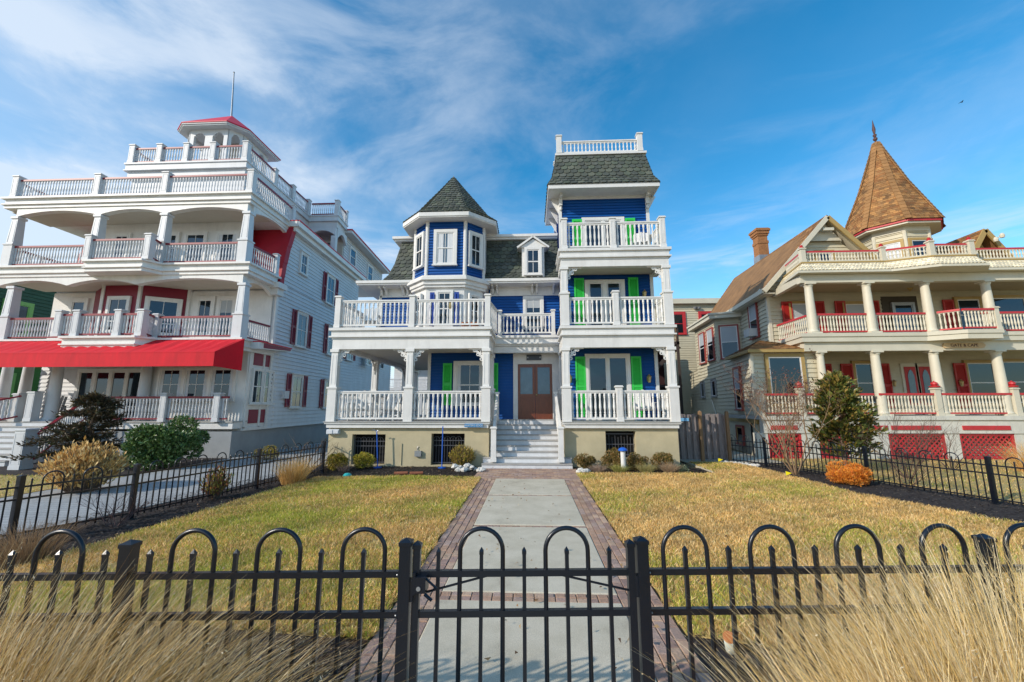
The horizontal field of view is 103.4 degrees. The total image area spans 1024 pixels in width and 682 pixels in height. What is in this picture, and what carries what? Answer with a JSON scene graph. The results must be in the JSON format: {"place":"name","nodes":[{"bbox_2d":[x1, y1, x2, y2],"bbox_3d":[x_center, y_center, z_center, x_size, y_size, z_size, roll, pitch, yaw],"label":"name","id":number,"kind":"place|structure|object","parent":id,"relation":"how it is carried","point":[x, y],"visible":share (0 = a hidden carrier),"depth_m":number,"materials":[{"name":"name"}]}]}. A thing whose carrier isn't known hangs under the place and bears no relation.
{"place":"outdoors","nodes":[
{"label":"outdoors","id":0,"kind":"place"},
{"bbox_2d":[0,475,124,497],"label":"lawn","id":1,"kind":"structure","parent":0,"point":[29,478],"depth_m":10.48,"materials":[{"name":"green plant"}]},
{"bbox_2d":[0,441,327,538],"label":"pavement","id":2,"kind":"structure","parent":0,"point":[43,508],"depth_m":9.31,"materials":[{"name":"grey concrete"}]},
{"bbox_2d":[33,435,133,493],"bbox_3d":[-10.161,2.913,9.638,1.659,1.322,1.634,0,-9,3],"label":"shrub","id":3,"kind":"object","parent":2,"relation":"on","point":[81,460],"visible":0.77,"depth_m":9.36,"materials":[{"name":"beige plant"}]},
{"bbox_2d":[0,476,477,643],"bbox_3d":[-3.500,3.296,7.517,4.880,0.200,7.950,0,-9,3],"label":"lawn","id":4,"kind":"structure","parent":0,"point":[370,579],"depth_m":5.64,"materials":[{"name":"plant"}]},
{"bbox_2d":[0,467,1022,667],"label":"leaves","id":5,"kind":"object","parent":4,"relation":"on","point":[656,626],"visible":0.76,"depth_m":6.02,"materials":[{"name":"plant"}]},
{"bbox_2d":[0,474,480,638],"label":"grass","id":6,"kind":"structure","parent":0,"point":[157,546],"depth_m":5.93,"materials":[{"name":"plant"}]},
{"bbox_2d":[390,367,427,415],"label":"window","id":7,"kind":"structure","parent":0,"point":[422,381],"depth_m":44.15,"materials":[{"name":"white plastic"}]},
{"bbox_2d":[0,415,1023,681],"bbox_3d":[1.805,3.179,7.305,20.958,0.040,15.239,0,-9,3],"label":"bark mulch","id":8,"kind":"object","parent":0,"point":[695,471],"visible":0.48,"depth_m":6.91,"materials":[{"name":"wood"}]},
{"bbox_2d":[0,285,56,414],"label":"house","id":9,"kind":"structure","parent":8,"relation":"on","point":[34,303],"depth_m":21.53,"materials":[{"name":"green"}]},
{"bbox_2d":[0,298,34,336],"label":"window","id":10,"kind":"structure","parent":9,"relation":"in","point":[26,309],"depth_m":21.19,"materials":[{"name":"green glass"}]},
{"bbox_2d":[0,514,97,570],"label":"ornamental grass","id":11,"kind":"object","parent":8,"relation":"on","point":[23,553],"depth_m":5.27,"materials":[{"name":"plant"}]},
{"bbox_2d":[0,391,131,460],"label":"shrub","id":12,"kind":"object","parent":8,"relation":"on","point":[76,432],"visible":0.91,"depth_m":13.03,"materials":[{"name":"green plant"}]},
{"bbox_2d":[76,482,150,526],"bbox_3d":[-6.622,2.784,6.975,1.188,0.772,0.942,0,-9,3],"label":"bare shrub","id":13,"kind":"object","parent":8,"relation":"on","point":[132,513],"visible":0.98,"depth_m":6.81,"materials":[{"name":"brown plant"}]},
{"bbox_2d":[0,438,325,542],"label":"iron fence","id":14,"kind":"object","parent":8,"relation":"on","point":[18,488],"visible":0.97,"depth_m":7.41,"materials":[{"name":"black metal"}]},
{"bbox_2d":[120,414,210,470],"bbox_3d":[-11.492,3.337,13.404,2.293,1.818,2.299,4,-10,-26],"label":"shrub","id":15,"kind":"object","parent":8,"relation":"on","point":[171,443],"visible":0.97,"depth_m":12.83,"materials":[{"name":"green plant"}]},
{"bbox_2d":[0,72,390,469],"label":"house","id":16,"kind":"structure","parent":8,"relation":"on","point":[214,280],"depth_m":17.82,"materials":[{"name":"white wood"}]},
{"bbox_2d":[68,298,90,335],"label":"window","id":17,"kind":"structure","parent":16,"relation":"in","point":[74,303],"depth_m":19.05,"materials":[{"name":"white paint"}]},
{"bbox_2d":[71,369,95,419],"bbox_3d":[-19.456,2.425,18.367,0.960,2.332,0.150,0,-9,3],"label":"window","id":18,"kind":"structure","parent":16,"relation":"in","point":[84,377],"depth_m":18.46,"materials":[{"name":"white paint"}]},
{"bbox_2d":[90,369,112,409],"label":"window","id":19,"kind":"structure","parent":16,"relation":"in","point":[102,382],"depth_m":18.43,"materials":[{"name":"grey glass"}]},
{"bbox_2d":[102,296,131,332],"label":"window","id":20,"kind":"structure","parent":16,"relation":"in","point":[113,302],"depth_m":17.97,"materials":[{"name":"white paint"}]},
{"bbox_2d":[106,369,128,419],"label":"window","id":21,"kind":"structure","parent":16,"relation":"in","point":[117,380],"depth_m":18.39,"materials":[{"name":"grey glass"}]},
{"bbox_2d":[109,233,132,256],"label":"window","id":22,"kind":"structure","parent":16,"relation":"in","point":[115,235],"depth_m":18.94,"materials":[{"name":"white paint"}]},
{"bbox_2d":[120,368,140,419],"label":"window","id":23,"kind":"structure","parent":16,"relation":"in","point":[134,373],"depth_m":18.34,"materials":[{"name":"white paint"}]},
{"bbox_2d":[144,296,182,335],"bbox_3d":[-15.794,-1.110,18.261,1.390,1.732,0.150,5,-10,-28],"label":"window","id":24,"kind":"structure","parent":16,"relation":"in","point":[166,306],"depth_m":18.35,"materials":[{"name":"glass"}]},
{"bbox_2d":[152,367,184,401],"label":"window","id":25,"kind":"structure","parent":16,"relation":"in","point":[169,379],"depth_m":16.80,"materials":[{"name":"white paint"}]},
{"bbox_2d":[178,367,210,401],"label":"window","id":26,"kind":"structure","parent":16,"relation":"in","point":[195,383],"depth_m":16.75,"materials":[{"name":"white paint"}]},
{"bbox_2d":[181,231,208,260],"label":"window","id":27,"kind":"structure","parent":16,"relation":"in","point":[189,236],"depth_m":18.79,"materials":[{"name":"white paint"}]},
{"bbox_2d":[191,296,216,337],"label":"window","id":28,"kind":"structure","parent":16,"relation":"in","point":[204,305],"depth_m":18.72,"materials":[{"name":"white paint"}]},
{"bbox_2d":[205,367,237,401],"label":"window","id":29,"kind":"structure","parent":16,"relation":"in","point":[222,380],"depth_m":16.70,"materials":[{"name":"white paint"}]},
{"bbox_2d":[214,296,236,336],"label":"window","id":30,"kind":"structure","parent":16,"relation":"in","point":[225,305],"depth_m":18.67,"materials":[{"name":"white paint"}]},
{"bbox_2d":[212,230,240,259],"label":"window","id":31,"kind":"structure","parent":16,"relation":"in","point":[220,236],"depth_m":18.72,"materials":[{"name":"white paint"}]},
{"bbox_2d":[248,368,264,404],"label":"window","id":32,"kind":"structure","parent":16,"relation":"in","point":[257,375],"depth_m":17.27,"materials":[{"name":"white paint"}]},
{"bbox_2d":[262,369,274,404],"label":"window","id":33,"kind":"structure","parent":16,"relation":"in","point":[267,372],"depth_m":17.99,"materials":[{"name":"white paint"}]},
{"bbox_2d":[288,373,305,408],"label":"window","id":34,"kind":"structure","parent":16,"relation":"in","point":[297,379],"depth_m":20.26,"materials":[{"name":"white glass"}]},
{"bbox_2d":[294,309,310,348],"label":"window","id":35,"kind":"structure","parent":16,"relation":"in","point":[302,316],"depth_m":20.75,"materials":[{"name":"grey glass"}]},
{"bbox_2d":[298,249,310,277],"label":"window","id":36,"kind":"structure","parent":16,"relation":"in","point":[304,256],"depth_m":20.97,"materials":[{"name":"white paint"}]},
{"bbox_2d":[325,272,337,306],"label":"window","id":37,"kind":"structure","parent":16,"relation":"in","point":[331,279],"depth_m":24.00,"materials":[{"name":"white paint"}]},
{"bbox_2d":[0,527,413,681],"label":"iron fence","id":38,"kind":"object","parent":8,"relation":"on","point":[402,611],"visible":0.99,"depth_m":2.05,"materials":[{"name":"black metal"}]},
{"bbox_2d":[0,537,417,681],"bbox_3d":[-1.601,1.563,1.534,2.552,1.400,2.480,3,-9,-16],"label":"ornamental grass","id":39,"kind":"object","parent":8,"relation":"on","point":[67,650],"depth_m":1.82,"materials":[{"name":"plant"}]},
{"bbox_2d":[198,461,235,498],"bbox_3d":[-6.514,3.058,8.923,0.710,0.798,0.732,0,-9,3],"label":"shrub","id":40,"kind":"object","parent":8,"relation":"on","point":[217,483],"visible":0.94,"depth_m":8.85,"materials":[{"name":"green plant"}]},
{"bbox_2d":[268,454,324,484],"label":"ornamental grass","id":41,"kind":"object","parent":8,"relation":"on","point":[292,474],"depth_m":10.40,"materials":[{"name":"plant"}]},
{"bbox_2d":[325,452,348,470],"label":"shrub","id":42,"kind":"object","parent":8,"relation":"on","point":[340,459],"visible":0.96,"depth_m":12.70,"materials":[{"name":"green plant"}]},
{"bbox_2d":[352,451,375,468],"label":"shrub","id":43,"kind":"object","parent":8,"relation":"on","point":[360,460],"visible":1,"depth_m":12.88,"materials":[{"name":"green plant"}]},
{"bbox_2d":[448,441,475,466],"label":"shrub","id":44,"kind":"object","parent":8,"relation":"on","point":[461,455],"visible":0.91,"depth_m":13.03,"materials":[{"name":"green plant"}]},
{"bbox_2d":[323,132,681,468],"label":"house","id":45,"kind":"structure","parent":8,"relation":"on","point":[570,335],"depth_m":14.91,"materials":[{"name":"white paint"}]},
{"bbox_2d":[412,231,425,271],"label":"window","id":46,"kind":"structure","parent":45,"relation":"in","point":[419,248],"depth_m":16.09,"materials":[{"name":"white paint"}]},
{"bbox_2d":[434,290,453,326],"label":"window","id":47,"kind":"structure","parent":45,"relation":"in","point":[440,294],"depth_m":15.37,"materials":[{"name":"white paint"}]},
{"bbox_2d":[432,229,457,265],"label":"window","id":48,"kind":"structure","parent":45,"relation":"in","point":[445,240],"depth_m":15.72,"materials":[{"name":"white paint"}]},
{"bbox_2d":[453,361,482,405],"bbox_3d":[-1.679,1.675,16.050,1.380,1.779,0.150,0,-9,3],"label":"window","id":49,"kind":"structure","parent":45,"relation":"in","point":[467,375],"depth_m":16.09,"materials":[{"name":"white paint"}]},
{"bbox_2d":[468,293,481,325],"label":"window","id":50,"kind":"structure","parent":45,"relation":"in","point":[470,295],"depth_m":15.64,"materials":[{"name":"white paint"}]},
{"bbox_2d":[467,230,483,269],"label":"window","id":51,"kind":"structure","parent":45,"relation":"in","point":[475,240],"depth_m":16.00,"materials":[{"name":"white paint"}]},
{"bbox_2d":[518,364,534,418],"bbox_3d":[0.571,1.989,15.931,0.668,2.140,0.050,0,-9,3],"label":"door","id":52,"kind":"structure","parent":45,"relation":"in","point":[526,372],"depth_m":15.93,"materials":[{"name":"brown wood"}]},
{"bbox_2d":[524,247,542,275],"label":"window","id":53,"kind":"structure","parent":45,"relation":"in","point":[532,255],"depth_m":16.34,"materials":[{"name":"white paint"}]},
{"bbox_2d":[523,296,544,329],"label":"window","id":54,"kind":"structure","parent":45,"relation":"in","point":[531,304],"depth_m":16.41,"materials":[{"name":"white paint"}]},
{"bbox_2d":[535,364,552,418],"bbox_3d":[1.248,1.977,15.866,0.668,2.140,0.120,0,-9,3],"label":"door","id":55,"kind":"structure","parent":45,"relation":"in","point":[543,372],"depth_m":15.89,"materials":[{"name":"brown wood"}]},
{"bbox_2d":[581,217,625,247],"bbox_3d":[3.530,-3.939,15.591,1.700,1.766,0.150,0,-9,3],"label":"window","id":56,"kind":"structure","parent":45,"relation":"in","point":[584,219],"depth_m":15.65,"materials":[{"name":"white paint"}]},
{"bbox_2d":[584,279,626,324],"bbox_3d":[3.503,-1.329,15.176,1.560,2.013,0.150,0,-9,3],"label":"window","id":57,"kind":"structure","parent":45,"relation":"in","point":[593,288],"depth_m":15.25,"materials":[{"name":"white paint"}]},
{"bbox_2d":[585,354,633,419],"bbox_3d":[3.506,1.660,14.698,1.700,2.406,0.150,0,-9,3],"label":"window","id":58,"kind":"structure","parent":45,"relation":"in","point":[603,371],"depth_m":14.76,"materials":[{"name":"glass"}]},
{"bbox_2d":[573,453,595,468],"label":"shrub","id":59,"kind":"object","parent":8,"relation":"on","point":[584,462],"visible":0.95,"depth_m":12.70,"materials":[{"name":"green plant"}]},
{"bbox_2d":[600,448,620,469],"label":"shrub","id":60,"kind":"object","parent":8,"relation":"on","point":[613,454],"visible":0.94,"depth_m":12.71,"materials":[{"name":"brown plant"}]},
{"bbox_2d":[626,452,648,470],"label":"shrub","id":61,"kind":"object","parent":8,"relation":"on","point":[635,459],"visible":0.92,"depth_m":12.64,"materials":[{"name":"green plant"}]},
{"bbox_2d":[650,452,673,469],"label":"shrub","id":62,"kind":"object","parent":8,"relation":"on","point":[664,457],"visible":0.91,"depth_m":12.62,"materials":[{"name":"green plant"}]},
{"bbox_2d":[395,523,1023,681],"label":"iron fence","id":63,"kind":"object","parent":8,"relation":"on","point":[646,611],"visible":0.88,"depth_m":2.10,"materials":[{"name":"black metal"}]},
{"bbox_2d":[408,526,640,681],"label":"garden gate","id":64,"kind":"structure","parent":63,"relation":"attached to","point":[420,581],"depth_m":2.06,"materials":[{"name":"black metal"}]},
{"bbox_2d":[717,348,848,474],"bbox_3d":[8.037,2.193,12.206,3.342,3.569,4.159,-7,-12,38],"label":"bare tree","id":65,"kind":"object","parent":8,"relation":"on","point":[793,470],"visible":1,"depth_m":11.87,"materials":[{"name":"beige plant"}]},
{"bbox_2d":[618,518,1023,681],"bbox_3d":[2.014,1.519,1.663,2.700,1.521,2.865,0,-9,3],"label":"ornamental grass","id":66,"kind":"object","parent":8,"relation":"on","point":[947,626],"depth_m":1.77,"materials":[{"name":"plant"}]},
{"bbox_2d":[825,460,873,486],"bbox_3d":[8.619,3.391,10.422,0.924,0.616,0.959,5,-11,-30],"label":"shrub","id":67,"kind":"object","parent":8,"relation":"on","point":[847,474],"visible":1,"depth_m":10.27,"materials":[{"name":"orange plant"}]},
{"bbox_2d":[687,120,1023,459],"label":"house","id":68,"kind":"structure","parent":8,"relation":"on","point":[884,300],"depth_m":17.68,"materials":[{"name":"beige wood"}]},
{"bbox_2d":[698,331,706,364],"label":"window","id":69,"kind":"structure","parent":68,"relation":"in","point":[701,336],"depth_m":24.54,"materials":[{"name":"white glass"}]},
{"bbox_2d":[705,327,715,361],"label":"window","id":70,"kind":"structure","parent":68,"relation":"in","point":[710,341],"depth_m":23.15,"materials":[{"name":"white glass"}]},
{"bbox_2d":[718,324,739,359],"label":"window","id":71,"kind":"structure","parent":68,"relation":"in","point":[729,341],"depth_m":22.13,"materials":[{"name":"glass"}]},
{"bbox_2d":[732,366,743,410],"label":"window","id":72,"kind":"structure","parent":68,"relation":"in","point":[738,405],"depth_m":17.94,"materials":[{"name":"glass"}]},
{"bbox_2d":[747,302,760,339],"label":"window","id":73,"kind":"structure","parent":68,"relation":"in","point":[753,319],"depth_m":20.19,"materials":[{"name":"grey glass"}]},
{"bbox_2d":[763,353,809,405],"bbox_3d":[10.962,1.529,16.144,1.600,2.069,0.150,0,-9,3],"label":"window","id":74,"kind":"structure","parent":68,"relation":"in","point":[790,361],"depth_m":16.21,"materials":[{"name":"blue glass"}]},
{"bbox_2d":[787,301,806,333],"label":"window","id":75,"kind":"structure","parent":68,"relation":"in","point":[799,307],"depth_m":18.68,"materials":[{"name":"grey glass"}]},
{"bbox_2d":[842,301,864,332],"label":"window","id":76,"kind":"structure","parent":68,"relation":"in","point":[851,306],"depth_m":18.57,"materials":[{"name":"grey glass"}]},
{"bbox_2d":[850,361,875,404],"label":"window","id":77,"kind":"structure","parent":68,"relation":"in","point":[862,370],"depth_m":18.09,"materials":[{"name":"blue glass"}]},
{"bbox_2d":[876,238,905,258],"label":"window","id":78,"kind":"structure","parent":68,"relation":"in","point":[898,243],"depth_m":19.14,"materials":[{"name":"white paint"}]},
{"bbox_2d":[890,302,917,329],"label":"window","id":79,"kind":"structure","parent":68,"relation":"in","point":[896,307],"depth_m":18.44,"materials":[{"name":"blue glass"}]},
{"bbox_2d":[899,363,922,411],"bbox_3d":[17.753,2.114,17.939,0.720,2.250,0.085,0,-9,3],"label":"door","id":80,"kind":"structure","parent":68,"relation":"in","point":[910,383],"depth_m":17.97,"materials":[{"name":"red wood"}]},
{"bbox_2d":[915,363,932,411],"bbox_3d":[18.386,2.109,17.911,0.720,2.250,0.085,0,-9,3],"label":"door","id":81,"kind":"structure","parent":68,"relation":"in","point":[924,374],"depth_m":17.95,"materials":[{"name":"red wood"}]},
{"bbox_2d":[952,296,984,329],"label":"window","id":82,"kind":"structure","parent":68,"relation":"in","point":[974,301],"depth_m":18.36,"materials":[{"name":"glass"}]},
{"bbox_2d":[961,360,997,404],"bbox_3d":[20.750,1.817,17.815,1.420,1.969,0.150,0,-9,3],"label":"window","id":83,"kind":"structure","parent":68,"relation":"in","point":[979,372],"depth_m":17.86,"materials":[{"name":"blue glass"}]},
{"bbox_2d":[993,295,1023,328],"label":"window","id":84,"kind":"structure","parent":68,"relation":"in","point":[1005,302],"depth_m":18.30,"materials":[{"name":"blue glass"}]},
{"bbox_2d":[1003,359,1023,404],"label":"window","id":85,"kind":"structure","parent":68,"relation":"in","point":[1014,368],"depth_m":17.84,"materials":[{"name":"glass"}]},
{"bbox_2d":[722,435,1023,505],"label":"iron fence","id":86,"kind":"object","parent":8,"relation":"on","point":[989,472],"visible":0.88,"depth_m":9.63,"materials":[{"name":"black metal"}]},
{"bbox_2d":[872,450,941,487],"bbox_3d":[9.841,3.216,10.033,1.179,0.852,1.339,1,-9,-9],"label":"bare shrub","id":87,"kind":"object","parent":8,"relation":"on","point":[915,483],"visible":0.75,"depth_m":10.05,"materials":[{"name":"beige plant"}]},
{"bbox_2d":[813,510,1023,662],"bbox_3d":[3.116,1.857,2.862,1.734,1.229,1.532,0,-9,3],"label":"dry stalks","id":88,"kind":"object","parent":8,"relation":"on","point":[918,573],"visible":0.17,"depth_m":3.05,"materials":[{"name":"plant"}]},
{"bbox_2d":[0,0,1023,387],"label":"sky","id":89,"kind":"structure","parent":0,"point":[750,115],"materials":[{"name":"blue"}]},
{"bbox_2d":[342,468,713,681],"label":"pavement","id":90,"kind":"structure","parent":0,"point":[454,533],"depth_m":4.50,"materials":[{"name":"brick"}]},
{"bbox_2d":[408,479,656,681],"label":"path","id":91,"kind":"structure","parent":0,"point":[532,510],"depth_m":4.02,"materials":[{"name":"concrete"}]},
{"bbox_2d":[654,298,719,419],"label":"house","id":92,"kind":"structure","parent":0,"point":[688,312],"depth_m":31.80,"materials":[{"name":"beige"}]},
{"bbox_2d":[674,312,687,334],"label":"window","id":93,"kind":"structure","parent":92,"relation":"in","point":[679,317],"depth_m":31.95,"materials":[{"name":"red paint"}]},
{"bbox_2d":[680,451,782,472],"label":"path","id":94,"kind":"structure","parent":0,"point":[686,461],"depth_m":14.73,"materials":[{"name":"concrete"}]},
{"bbox_2d":[678,410,731,460],"bbox_3d":[6.858,3.434,14.637,1.955,1.823,0.205,0,-9,3],"label":"wooden fence","id":95,"kind":"object","parent":94,"relation":"on","point":[702,437],"visible":0.87,"depth_m":14.64,"materials":[{"name":"beige wood"}]},
{"bbox_2d":[576,461,1023,659],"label":"lawn","id":96,"kind":"structure","parent":0,"point":[703,635],"depth_m":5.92,"materials":[{"name":"plant"}]},
{"bbox_2d":[767,457,1023,504],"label":"lawn","id":97,"kind":"structure","parent":0,"point":[960,487],"depth_m":11.38,"materials":[{"name":"plant"}]},
{"bbox_2d":[799,369,889,464],"bbox_3d":[10.130,2.418,12.488,1.903,3.147,2.350,0,-9,3],"label":"magnolia tree","id":98,"kind":"object","parent":97,"relation":"on","point":[842,427],"visible":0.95,"depth_m":12.25,"materials":[{"name":"green plant"}]},
{"bbox_2d":[850,398,958,478],"bbox_3d":[10.624,2.654,11.179,2.336,2.324,2.409,-9,-12,43],"label":"bare shrub","id":99,"kind":"object","parent":97,"relation":"on","point":[907,474],"visible":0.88,"depth_m":11.10,"materials":[{"name":"brown plant"}]},
{"bbox_2d":[898,420,1001,468],"bbox_3d":[13.699,3.261,12.815,2.357,1.634,2.128,-9,-13,43],"label":"bare shrub","id":100,"kind":"object","parent":97,"relation":"on","point":[950,443],"visible":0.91,"depth_m":12.56,"materials":[{"name":"brown plant"}]},
{"bbox_2d":[981,440,1023,471],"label":"ornamental grass","id":101,"kind":"object","parent":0,"point":[1018,463],"depth_m":12.40,"materials":[{"name":"plant"}]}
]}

